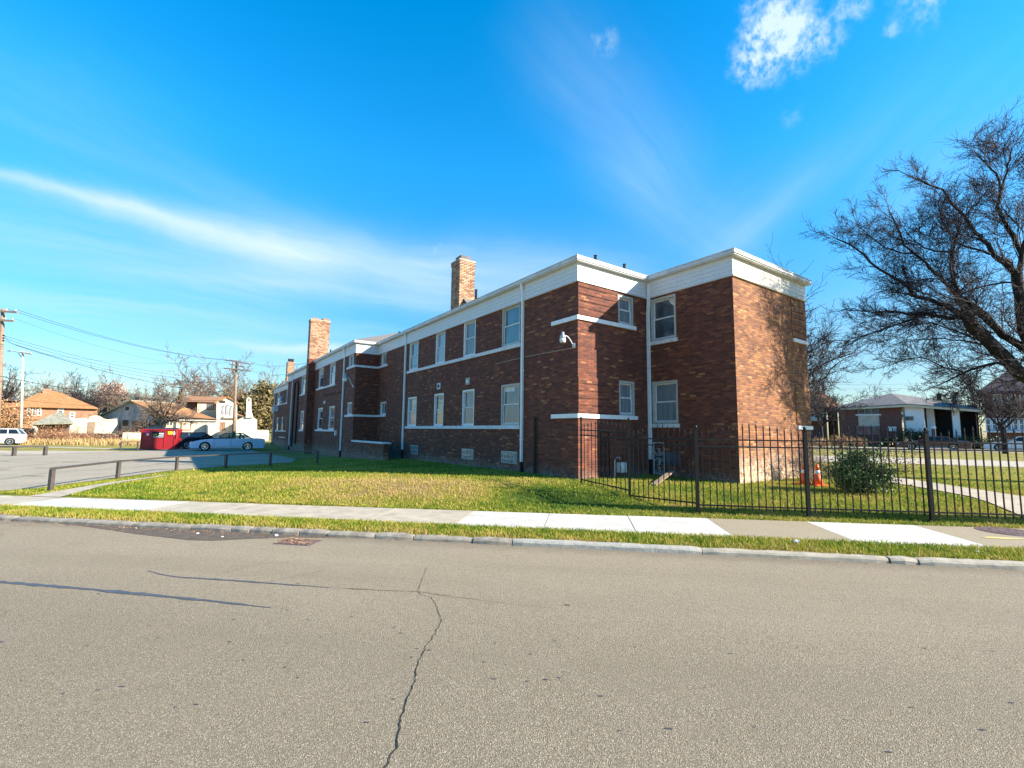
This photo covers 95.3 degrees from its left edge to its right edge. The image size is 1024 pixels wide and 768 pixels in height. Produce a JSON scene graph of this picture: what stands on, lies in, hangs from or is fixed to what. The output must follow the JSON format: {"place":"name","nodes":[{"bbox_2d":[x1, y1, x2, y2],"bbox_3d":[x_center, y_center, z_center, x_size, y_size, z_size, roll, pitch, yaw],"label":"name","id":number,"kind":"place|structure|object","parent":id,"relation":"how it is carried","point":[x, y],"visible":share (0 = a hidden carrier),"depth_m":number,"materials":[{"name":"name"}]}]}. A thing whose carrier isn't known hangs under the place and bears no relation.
{"place":"outdoors","nodes":[
{"label":"outdoors","id":0,"kind":"place"},
{"bbox_2d":[0,450,119,453],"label":"alley path","id":1,"kind":"structure","parent":0,"point":[26,452],"depth_m":33.89,"materials":[{"name":"beige concrete"}]},
{"bbox_2d":[0,445,153,449],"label":"alley track","id":2,"kind":"structure","parent":0,"point":[91,448],"depth_m":40.42,"materials":[{"name":"beige concrete"}]},
{"bbox_2d":[31,475,165,496],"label":"narrow path","id":3,"kind":"structure","parent":0,"point":[60,493],"depth_m":11.17,"materials":[{"name":"beige concrete"}]},
{"bbox_2d":[0,521,1023,767],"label":"road","id":4,"kind":"structure","parent":0,"point":[618,629],"depth_m":3.42,"materials":[{"name":"grey asphalt"}]},
{"bbox_2d":[0,581,270,607],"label":"tar seam","id":5,"kind":"object","parent":4,"relation":"on","point":[119,592],"visible":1,"depth_m":4.67,"materials":[{"name":"black asphalt"}]},
{"bbox_2d":[59,523,329,540],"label":"gutter dirt","id":6,"kind":"structure","parent":4,"relation":"on","point":[193,535],"depth_m":7.29,"materials":[{"name":"brown soil"}]},
{"bbox_2d":[150,571,347,588],"bbox_3d":[-2.973,2.140,5.076,2.558,0.001,0.122,-1,-6,12],"label":"tar seam","id":7,"kind":"object","parent":4,"relation":"on","point":[234,580],"visible":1,"depth_m":5.08,"materials":[{"name":"black asphalt"}]},
{"bbox_2d":[274,538,321,545],"bbox_3d":[-3.142,2.331,6.861,0.570,0.028,0.370,0,-6,9],"label":"storm drain","id":8,"kind":"object","parent":4,"relation":"on","point":[297,540],"visible":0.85,"depth_m":6.82,"materials":[{"name":"metal"}]},
{"bbox_2d":[383,573,441,767],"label":"road crack","id":9,"kind":"object","parent":4,"relation":"on","point":[408,695],"visible":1,"depth_m":2.79,"materials":[{"name":"black asphalt"}]},
{"bbox_2d":[0,533,1014,751],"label":"road spots","id":10,"kind":"object","parent":4,"relation":"on","point":[429,649],"visible":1,"depth_m":3.36,"materials":[{"name":"black asphalt"}]},
{"bbox_2d":[0,514,1023,570],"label":"kerb","id":11,"kind":"structure","parent":4,"relation":"on","point":[924,561],"depth_m":6.71,"materials":[{"name":"concrete"}]},
{"bbox_2d":[17,474,1014,569],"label":"fallen leaves","id":12,"kind":"object","parent":4,"relation":"on","point":[296,538],"visible":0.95,"depth_m":7.69,"materials":[{"name":"brown plant"}]},
{"bbox_2d":[0,430,1023,560],"bbox_3d":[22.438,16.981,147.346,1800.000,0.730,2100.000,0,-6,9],"label":"ground","id":13,"kind":"structure","parent":0,"point":[269,447],"depth_m":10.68,"materials":[{"name":"green plant"}]},
{"bbox_2d":[0,308,17,420],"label":"utility pole","id":14,"kind":"object","parent":13,"relation":"on","point":[2,319],"visible":0.91,"depth_m":38.73,"materials":[{"name":"brown wood"}]},
{"bbox_2d":[1,393,18,427],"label":"brick house","id":15,"kind":"structure","parent":13,"relation":"on","point":[14,401],"depth_m":85.04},
{"bbox_2d":[0,428,27,444],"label":"parked car","id":16,"kind":"object","parent":13,"relation":"on","point":[12,436],"visible":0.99,"depth_m":47.63,"materials":[{"name":"white paint"}]},
{"bbox_2d":[7,350,31,427],"bbox_3d":[-66.578,1.740,62.485,3.537,12.632,0.416,1,-6,1],"label":"utility pole","id":17,"kind":"object","parent":13,"relation":"on","point":[21,395],"visible":0.96,"depth_m":62.61,"materials":[{"name":"brown wood"}]},
{"bbox_2d":[2,363,41,402],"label":"bare tree","id":18,"kind":"object","parent":13,"relation":"on","point":[5,364],"visible":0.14,"depth_m":91.85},
{"bbox_2d":[1,364,45,402],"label":"bare tree","id":19,"kind":"object","parent":13,"relation":"on","point":[10,393],"visible":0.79,"depth_m":81.67,"materials":[{"name":"brown plant"}]},
{"bbox_2d":[0,446,47,455],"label":"guard rail","id":20,"kind":"object","parent":13,"relation":"on","point":[14,451],"visible":0.79,"depth_m":28.57,"materials":[{"name":"brown paint"}]},
{"bbox_2d":[0,396,50,427],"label":"russet shrub","id":21,"kind":"object","parent":13,"relation":"on","point":[7,421],"visible":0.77,"depth_m":68.15,"materials":[{"name":"brown plant"}]},
{"bbox_2d":[16,370,72,397],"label":"bare tree","id":22,"kind":"object","parent":13,"relation":"on","point":[39,391],"visible":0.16,"depth_m":98.31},
{"bbox_2d":[31,412,73,436],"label":"garden shed","id":23,"kind":"structure","parent":13,"relation":"on","point":[52,420],"depth_m":60.96,"materials":[{"name":"grey wood"}]},
{"bbox_2d":[11,389,97,427],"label":"brick house","id":24,"kind":"structure","parent":13,"relation":"on","point":[79,409],"depth_m":79.10,"materials":[{"name":"orange tile"}]},
{"bbox_2d":[18,420,91,441],"bbox_3d":[-52.068,6.215,52.120,8.834,5.004,5.590,0,-6,9],"label":"tangled bush","id":25,"kind":"object","parent":13,"relation":"on","point":[41,433],"visible":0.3,"depth_m":51.75,"materials":[{"name":"brown plant"}]},
{"bbox_2d":[27,422,97,443],"bbox_3d":[-48.916,6.237,50.963,7.447,4.153,5.037,0,-6,9],"label":"tangled bush","id":26,"kind":"object","parent":13,"relation":"on","point":[57,434],"visible":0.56,"depth_m":50.85,"materials":[{"name":"brown plant"}]},
{"bbox_2d":[33,371,110,409],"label":"bare tree","id":27,"kind":"object","parent":13,"relation":"on","point":[75,387],"visible":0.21,"depth_m":93.27,"materials":[{"name":"brown plant"}]},
{"bbox_2d":[43,368,102,397],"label":"bare tree","id":28,"kind":"object","parent":13,"relation":"on","point":[58,388],"visible":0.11,"depth_m":101.91,"materials":[{"name":"brown plant"}]},
{"bbox_2d":[13,437,139,445],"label":"tall grass","id":29,"kind":"structure","parent":13,"relation":"on","point":[89,441],"depth_m":49.07,"materials":[{"name":"plant"}]},
{"bbox_2d":[71,415,117,432],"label":"garage","id":30,"kind":"structure","parent":13,"relation":"on","point":[96,423],"depth_m":67.04,"materials":[{"name":"white paint"}]},
{"bbox_2d":[71,433,122,438],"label":"garden wall","id":31,"kind":"structure","parent":13,"relation":"on","point":[109,434],"depth_m":57.55,"materials":[{"name":"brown wood"}]},
{"bbox_2d":[66,379,146,414],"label":"bare tree","id":32,"kind":"object","parent":13,"relation":"on","point":[92,403],"visible":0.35,"depth_m":87.34,"materials":[{"name":"brown plant"}]},
{"bbox_2d":[95,378,128,418],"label":"leafy tree","id":33,"kind":"object","parent":13,"relation":"on","point":[121,386],"visible":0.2,"depth_m":96.54,"materials":[{"name":"brown plant"}]},
{"bbox_2d":[87,364,149,418],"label":"bare tree","id":34,"kind":"object","parent":13,"relation":"on","point":[110,398],"visible":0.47,"depth_m":83.27,"materials":[{"name":"brown plant"}]},
{"bbox_2d":[97,382,163,414],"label":"bare tree","id":35,"kind":"object","parent":13,"relation":"on","point":[133,396],"visible":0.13,"depth_m":90.32,"materials":[{"name":"brown plant"}]},
{"bbox_2d":[122,433,140,440],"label":"garden wall","id":36,"kind":"structure","parent":13,"relation":"on","point":[135,435],"depth_m":53.87,"materials":[{"name":"beige paint"}]},
{"bbox_2d":[130,413,154,430],"bbox_3d":[-50.748,5.944,64.201,3.481,4.564,4.358,2,-6,-16],"label":"bush","id":37,"kind":"object","parent":13,"relation":"on","point":[144,422],"visible":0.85,"depth_m":63.87,"materials":[{"name":"brown plant"}]},
{"bbox_2d":[0,448,295,490],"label":"parking lot","id":38,"kind":"structure","parent":13,"relation":"on","point":[62,476],"depth_m":22.36,"materials":[{"name":"grey asphalt"}]},
{"bbox_2d":[139,428,182,448],"bbox_3d":[-29.817,4.623,39.780,2.614,1.780,1.795,3,-6,-20],"label":"dumpster","id":39,"kind":"object","parent":38,"relation":"on","point":[160,438],"visible":1,"depth_m":39.05,"materials":[{"name":"red paint"}]},
{"bbox_2d":[178,432,214,448],"bbox_3d":[-28.626,5.112,42.436,2.100,1.470,4.295,-2,-6,25],"label":"parked car","id":40,"kind":"object","parent":38,"relation":"on","point":[185,439],"visible":0.29,"depth_m":41.07,"materials":[{"name":"black paint"}]},
{"bbox_2d":[189,433,264,450],"bbox_3d":[-23.701,4.814,39.107,5.375,1.450,2.220,4,-7,-28],"label":"parked car","id":41,"kind":"object","parent":38,"relation":"on","point":[231,440],"visible":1,"depth_m":38.42,"materials":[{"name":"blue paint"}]},
{"bbox_2d":[130,384,200,428],"bbox_3d":[-40.997,3.722,55.208,5.895,7.729,7.381,-4,-8,41],"label":"yard tree","id":42,"kind":"object","parent":13,"relation":"on","point":[156,412],"visible":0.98,"depth_m":55.23,"materials":[{"name":"brown plant"}]},
{"bbox_2d":[98,400,243,432],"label":"gabled house","id":43,"kind":"structure","parent":13,"relation":"on","point":[125,414],"depth_m":72.91,"materials":[{"name":"blue paint"}]},
{"bbox_2d":[144,375,199,401],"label":"bare tree","id":44,"kind":"object","parent":13,"relation":"on","point":[166,393],"visible":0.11,"depth_m":94.86,"materials":[{"name":"brown plant"}]},
{"bbox_2d":[47,450,318,490],"bbox_3d":[-11.445,2.921,16.143,4.419,0.965,9.797,0,-6,9],"label":"guard rail","id":45,"kind":"object","parent":13,"relation":"on","point":[51,479],"visible":0.81,"depth_m":15.71,"materials":[{"name":"brown paint"}]},
{"bbox_2d":[148,403,218,437],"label":"stucco house","id":46,"kind":"structure","parent":13,"relation":"on","point":[208,425],"depth_m":66.80,"materials":[{"name":"beige tile"}]},
{"bbox_2d":[196,422,205,431],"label":"garage door","id":47,"kind":"structure","parent":46,"relation":"in","point":[200,426],"depth_m":66.57,"materials":[{"name":"white wood"}]},
{"bbox_2d":[205,422,215,436],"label":"garage door","id":48,"kind":"structure","parent":46,"relation":"in","point":[210,427],"depth_m":67.24,"materials":[{"name":"white wood"}]},
{"bbox_2d":[160,346,253,401],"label":"bare tree","id":49,"kind":"object","parent":13,"relation":"on","point":[194,392],"visible":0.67,"depth_m":85.68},
{"bbox_2d":[176,396,238,436],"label":"stucco house","id":50,"kind":"structure","parent":13,"relation":"on","point":[222,411],"depth_m":71.10,"materials":[{"name":"white paint"}]},
{"bbox_2d":[200,358,251,432],"bbox_3d":[-38.462,2.420,62.424,6.825,11.784,0.438,1,-6,0],"label":"utility pole","id":51,"kind":"object","parent":13,"relation":"on","point":[236,365],"visible":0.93,"depth_m":62.61,"materials":[{"name":"brown wood"}]},
{"bbox_2d":[0,376,223,400],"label":"overhead wire","id":52,"kind":"object","parent":51,"relation":"attached to","point":[108,394],"visible":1,"depth_m":45.73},
{"bbox_2d":[16,345,225,393],"bbox_3d":[-39.730,-0.983,50.847,0.044,2.449,22.795,-1,-6,14],"label":"overhead wire","id":53,"kind":"object","parent":51,"relation":"attached to","point":[113,373],"visible":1,"depth_m":47.15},
{"bbox_2d":[212,360,279,396],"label":"bare tree","id":54,"kind":"object","parent":13,"relation":"on","point":[218,372],"visible":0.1,"depth_m":98.58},
{"bbox_2d":[236,398,256,437],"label":"chapel wing","id":55,"kind":"structure","parent":13,"relation":"on","point":[247,424],"depth_m":64.11,"materials":[{"name":"white paint"}]},
{"bbox_2d":[237,387,259,429],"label":"pine tree","id":56,"kind":"object","parent":13,"relation":"on","point":[242,402],"visible":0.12,"depth_m":86.81,"materials":[{"name":"green plant"}]},
{"bbox_2d":[218,361,296,407],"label":"bare tree","id":57,"kind":"object","parent":13,"relation":"on","point":[283,382],"visible":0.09,"depth_m":92.38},
{"bbox_2d":[240,376,276,439],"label":"pine tree","id":58,"kind":"object","parent":13,"relation":"on","point":[261,406],"visible":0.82,"depth_m":77.31,"materials":[{"name":"green plant"}]},
{"bbox_2d":[257,430,268,440],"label":"garden wall","id":59,"kind":"structure","parent":13,"relation":"on","point":[263,434],"depth_m":76.07,"materials":[{"name":"white paint"}]},
{"bbox_2d":[533,417,535,473],"bbox_3d":[0.693,1.909,14.251,0.060,1.820,0.060,0,-6,9],"label":"steel post","id":60,"kind":"object","parent":13,"relation":"on","point":[534,467],"visible":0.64,"depth_m":14.22,"materials":[{"name":"black metal"}]},
{"bbox_2d":[271,247,812,483],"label":"apartment building","id":61,"kind":"structure","parent":13,"relation":"on","point":[710,343],"depth_m":14.34,"materials":[{"name":"brick"}]},
{"bbox_2d":[317,408,322,428],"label":"window","id":62,"kind":"structure","parent":61,"relation":"in","point":[320,410],"depth_m":32.19,"materials":[{"name":"white glass"}]},
{"bbox_2d":[328,406,334,429],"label":"window","id":63,"kind":"structure","parent":61,"relation":"in","point":[332,408],"depth_m":29.67,"materials":[{"name":"white glass"}]},
{"bbox_2d":[329,362,335,384],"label":"window","id":64,"kind":"structure","parent":61,"relation":"in","point":[332,366],"depth_m":30.22,"materials":[{"name":"white glass"}]},
{"bbox_2d":[407,397,416,425],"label":"window","id":65,"kind":"structure","parent":61,"relation":"in","point":[412,401],"depth_m":22.46,"materials":[{"name":"white glass"}]},
{"bbox_2d":[409,341,418,370],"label":"window","id":66,"kind":"structure","parent":61,"relation":"in","point":[413,360],"depth_m":22.74,"materials":[{"name":"glass"}]},
{"bbox_2d":[434,393,443,425],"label":"window","id":67,"kind":"structure","parent":61,"relation":"in","point":[438,398],"depth_m":20.12,"materials":[{"name":"glass"}]},
{"bbox_2d":[435,331,444,363],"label":"window","id":68,"kind":"structure","parent":61,"relation":"in","point":[440,337],"depth_m":20.40,"materials":[{"name":"white glass"}]},
{"bbox_2d":[461,448,473,459],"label":"basement window","id":69,"kind":"structure","parent":61,"relation":"in","point":[468,454],"depth_m":17.63,"materials":[{"name":"glass"}]},
{"bbox_2d":[462,389,473,425],"bbox_3d":[-1.631,0.908,17.947,0.125,1.390,0.940,5,-7,-35],"label":"window","id":70,"kind":"structure","parent":61,"relation":"in","point":[468,395],"depth_m":18.04,"materials":[{"name":"white glass"}]},
{"bbox_2d":[463,319,475,356],"bbox_3d":[-1.600,-1.783,18.223,0.125,1.420,0.940,5,-7,-35],"label":"window","id":71,"kind":"structure","parent":61,"relation":"in","point":[469,327],"depth_m":18.31,"materials":[{"name":"white glass"}]},
{"bbox_2d":[501,451,516,463],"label":"basement window","id":72,"kind":"structure","parent":61,"relation":"in","point":[510,457],"depth_m":15.40,"materials":[{"name":"glass"}]},
{"bbox_2d":[501,383,519,424],"bbox_3d":[-0.012,0.692,15.649,0.125,1.390,1.100,5,-7,-35],"label":"window","id":73,"kind":"structure","parent":61,"relation":"in","point":[510,393],"depth_m":15.72,"materials":[{"name":"glass"}]},
{"bbox_2d":[502,303,519,346],"bbox_3d":[0.019,-1.999,15.924,0.125,1.420,1.100,5,-7,-35],"label":"window","id":74,"kind":"structure","parent":61,"relation":"in","point":[510,315],"depth_m":16.01,"materials":[{"name":"glass"}]},
{"bbox_2d":[618,294,632,325],"bbox_3d":[3.459,-2.256,14.407,0.700,0.920,0.125,5,-7,-35],"label":"window","id":75,"kind":"structure","parent":61,"relation":"in","point":[625,303],"depth_m":14.44,"materials":[{"name":"white glass"}]},
{"bbox_2d":[619,380,634,415],"bbox_3d":[3.428,0.435,14.131,0.700,1.050,0.125,5,-7,-35],"label":"window","id":76,"kind":"structure","parent":61,"relation":"in","point":[626,388],"depth_m":14.17,"materials":[{"name":"white glass"}]},
{"bbox_2d":[651,293,675,341],"bbox_3d":[4.727,-2.034,14.465,0.125,1.360,0.930,5,-7,-35],"label":"window","id":77,"kind":"structure","parent":61,"relation":"in","point":[663,309],"depth_m":14.49,"materials":[{"name":"glass"}]},
{"bbox_2d":[652,380,678,423],"bbox_3d":[4.698,0.552,14.201,0.125,1.300,0.930,5,-7,-35],"label":"window","id":78,"kind":"structure","parent":61,"relation":"in","point":[664,393],"depth_m":14.23,"materials":[{"name":"white glass"}]},
{"bbox_2d":[655,451,678,465],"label":"basement window","id":79,"kind":"structure","parent":61,"relation":"in","point":[671,454],"depth_m":13.92,"materials":[{"name":"grey glass"}]},
{"bbox_2d":[600,432,609,476],"bbox_3d":[2.645,1.991,13.263,0.360,1.260,0.020,5,-7,-35],"label":"iron trellis","id":80,"kind":"object","parent":13,"relation":"on","point":[605,451],"visible":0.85,"depth_m":13.24,"materials":[{"name":"black paint"}]},
{"bbox_2d":[614,457,626,477],"bbox_3d":[3.070,2.409,13.355,0.466,0.641,0.230,3,-6,-25],"label":"gas meter","id":81,"kind":"object","parent":13,"relation":"on","point":[623,464],"visible":0.71,"depth_m":13.30,"materials":[{"name":"metal"}]},
{"bbox_2d":[651,470,673,485],"bbox_3d":[3.928,2.431,12.114,0.140,0.255,1.763,-3,-7,33],"label":"plank","id":82,"kind":"object","parent":13,"relation":"on","point":[666,475],"visible":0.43,"depth_m":12.03,"materials":[{"name":"brown wood"}]},
{"bbox_2d":[580,417,1023,522],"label":"iron fence","id":83,"kind":"object","parent":13,"relation":"on","point":[928,471],"visible":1,"depth_m":8.73,"materials":[{"name":"black metal"}]},
{"bbox_2d":[775,434,841,480],"bbox_3d":[8.158,2.142,13.148,2.437,1.467,2.230,3,-6,-21],"label":"bare shrub","id":84,"kind":"object","parent":13,"relation":"on","point":[801,463],"visible":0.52,"depth_m":12.92,"materials":[{"name":"brown plant"}]},
{"bbox_2d":[810,464,827,485],"bbox_3d":[7.720,2.292,11.798,0.320,0.520,0.320,2,-4,-8],"label":"traffic cone","id":85,"kind":"object","parent":13,"relation":"on","point":[817,477],"visible":0.73,"depth_m":11.73,"materials":[{"name":"orange plastic"}]},
{"bbox_2d":[766,233,876,423],"bbox_3d":[16.095,-1.371,26.738,12.101,12.245,15.224,1,-6,-5],"label":"bare tree","id":86,"kind":"object","parent":13,"relation":"on","point":[815,372],"visible":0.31,"depth_m":23.33,"materials":[{"name":"brown plant"}]},
{"bbox_2d":[809,385,839,444],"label":"brick house","id":87,"kind":"structure","parent":13,"relation":"on","point":[816,427],"depth_m":70.08,"materials":[{"name":"brown"}]},
{"bbox_2d":[829,433,854,447],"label":"dry shrub","id":88,"kind":"object","parent":13,"relation":"on","point":[844,438],"visible":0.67,"depth_m":51.74,"materials":[{"name":"brown plant"}]},
{"bbox_2d":[810,378,883,445],"bbox_3d":[39.553,3.492,59.061,9.644,9.525,10.274,4,-7,-31],"label":"bare tree","id":89,"kind":"object","parent":13,"relation":"on","point":[833,410],"visible":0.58,"depth_m":59.24,"materials":[{"name":"brown plant"}]},
{"bbox_2d":[817,431,977,493],"bbox_3d":[8.382,1.853,10.513,2.707,1.575,2.021,3,-6,-18],"label":"evergreen shrub","id":90,"kind":"object","parent":13,"relation":"on","point":[862,469],"visible":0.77,"depth_m":10.36,"materials":[{"name":"green plant"}]},
{"bbox_2d":[831,393,982,447],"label":"ranch house","id":91,"kind":"structure","parent":13,"relation":"on","point":[882,412],"depth_m":62.47,"materials":[{"name":"red brick"}]},
{"bbox_2d":[858,408,878,413],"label":"window","id":92,"kind":"structure","parent":91,"relation":"in","point":[875,410],"depth_m":64.27,"materials":[{"name":"glass"}]},
{"bbox_2d":[858,426,879,433],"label":"window","id":93,"kind":"structure","parent":91,"relation":"in","point":[867,429],"depth_m":64.18,"materials":[{"name":"grey glass"}]},
{"bbox_2d":[893,426,921,441],"bbox_3d":[50.232,6.762,58.840,3.257,3.073,3.404,0,-6,9],"label":"hedge","id":94,"kind":"object","parent":13,"relation":"on","point":[907,434],"visible":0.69,"depth_m":58.72,"materials":[{"name":"green plant"}]},
{"bbox_2d":[799,95,1023,415],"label":"bare tree","id":95,"kind":"object","parent":13,"relation":"on","point":[967,311],"visible":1,"depth_m":13.54,"materials":[{"name":"brown plant"}]},
{"bbox_2d":[944,388,984,425],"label":"bare tree","id":96,"kind":"object","parent":13,"relation":"on","point":[980,414],"visible":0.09,"depth_m":93.88,"materials":[{"name":"plant"}]},
{"bbox_2d":[950,434,988,446],"bbox_3d":[55.622,7.106,56.979,4.482,2.164,4.954,5,-7,-34],"label":"hedge","id":97,"kind":"object","parent":13,"relation":"on","point":[970,439],"visible":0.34,"depth_m":56.67,"materials":[{"name":"green plant"}]},
{"bbox_2d":[925,358,1023,453],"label":"bare tree","id":98,"kind":"object","parent":13,"relation":"on","point":[1011,404],"visible":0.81,"depth_m":40.04,"materials":[{"name":"brown plant"}]},
{"bbox_2d":[966,435,1012,446],"bbox_3d":[52.952,6.388,49.911,6.598,2.082,6.916,0,-6,9],"label":"hedge","id":99,"kind":"object","parent":13,"relation":"on","point":[987,441],"visible":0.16,"depth_m":50.39,"materials":[{"name":"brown plant"}]},
{"bbox_2d":[979,374,1023,449],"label":"brick house","id":100,"kind":"structure","parent":13,"relation":"on","point":[1019,428],"depth_m":55.43,"materials":[{"name":"red brick"}]},
{"bbox_2d":[0,495,1023,550],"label":"sidewalk","id":101,"kind":"structure","parent":0,"point":[947,535],"depth_m":8.16,"materials":[{"name":"concrete"}]},
{"bbox_2d":[975,526,1023,536],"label":"manhole cover","id":102,"kind":"object","parent":101,"relation":"on","point":[1007,531],"visible":1,"depth_m":7.71,"materials":[{"name":"metal"}]},
{"bbox_2d":[0,0,1023,437],"label":"sky","id":103,"kind":"structure","parent":0,"point":[209,178],"materials":[{"name":"blue"}]},
{"bbox_2d":[813,446,1022,452],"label":"back street","id":104,"kind":"structure","parent":0,"point":[930,448],"depth_m":52.30,"materials":[{"name":"grey asphalt"}]},
{"bbox_2d":[897,436,971,448],"bbox_3d":[42.839,6.018,47.466,5.638,1.400,2.220,-5,-8,43],"label":"parked car","id":105,"kind":"object","parent":104,"relation":"on","point":[938,445],"visible":0.56,"depth_m":46.57,"materials":[{"name":"paint"}]},
{"bbox_2d":[983,436,1022,449],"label":"parked car","id":106,"kind":"object","parent":104,"relation":"on","point":[1010,446],"visible":0.58,"depth_m":46.30,"materials":[{"name":"white paint"}]},
{"bbox_2d":[814,455,1023,466],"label":"street","id":107,"kind":"structure","parent":0,"point":[979,463],"depth_m":23.95,"materials":[{"name":"grey asphalt"}]},
{"bbox_2d":[887,476,1023,513],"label":"entrance path","id":108,"kind":"structure","parent":0,"point":[999,499],"depth_m":10.31,"materials":[{"name":"beige concrete"}]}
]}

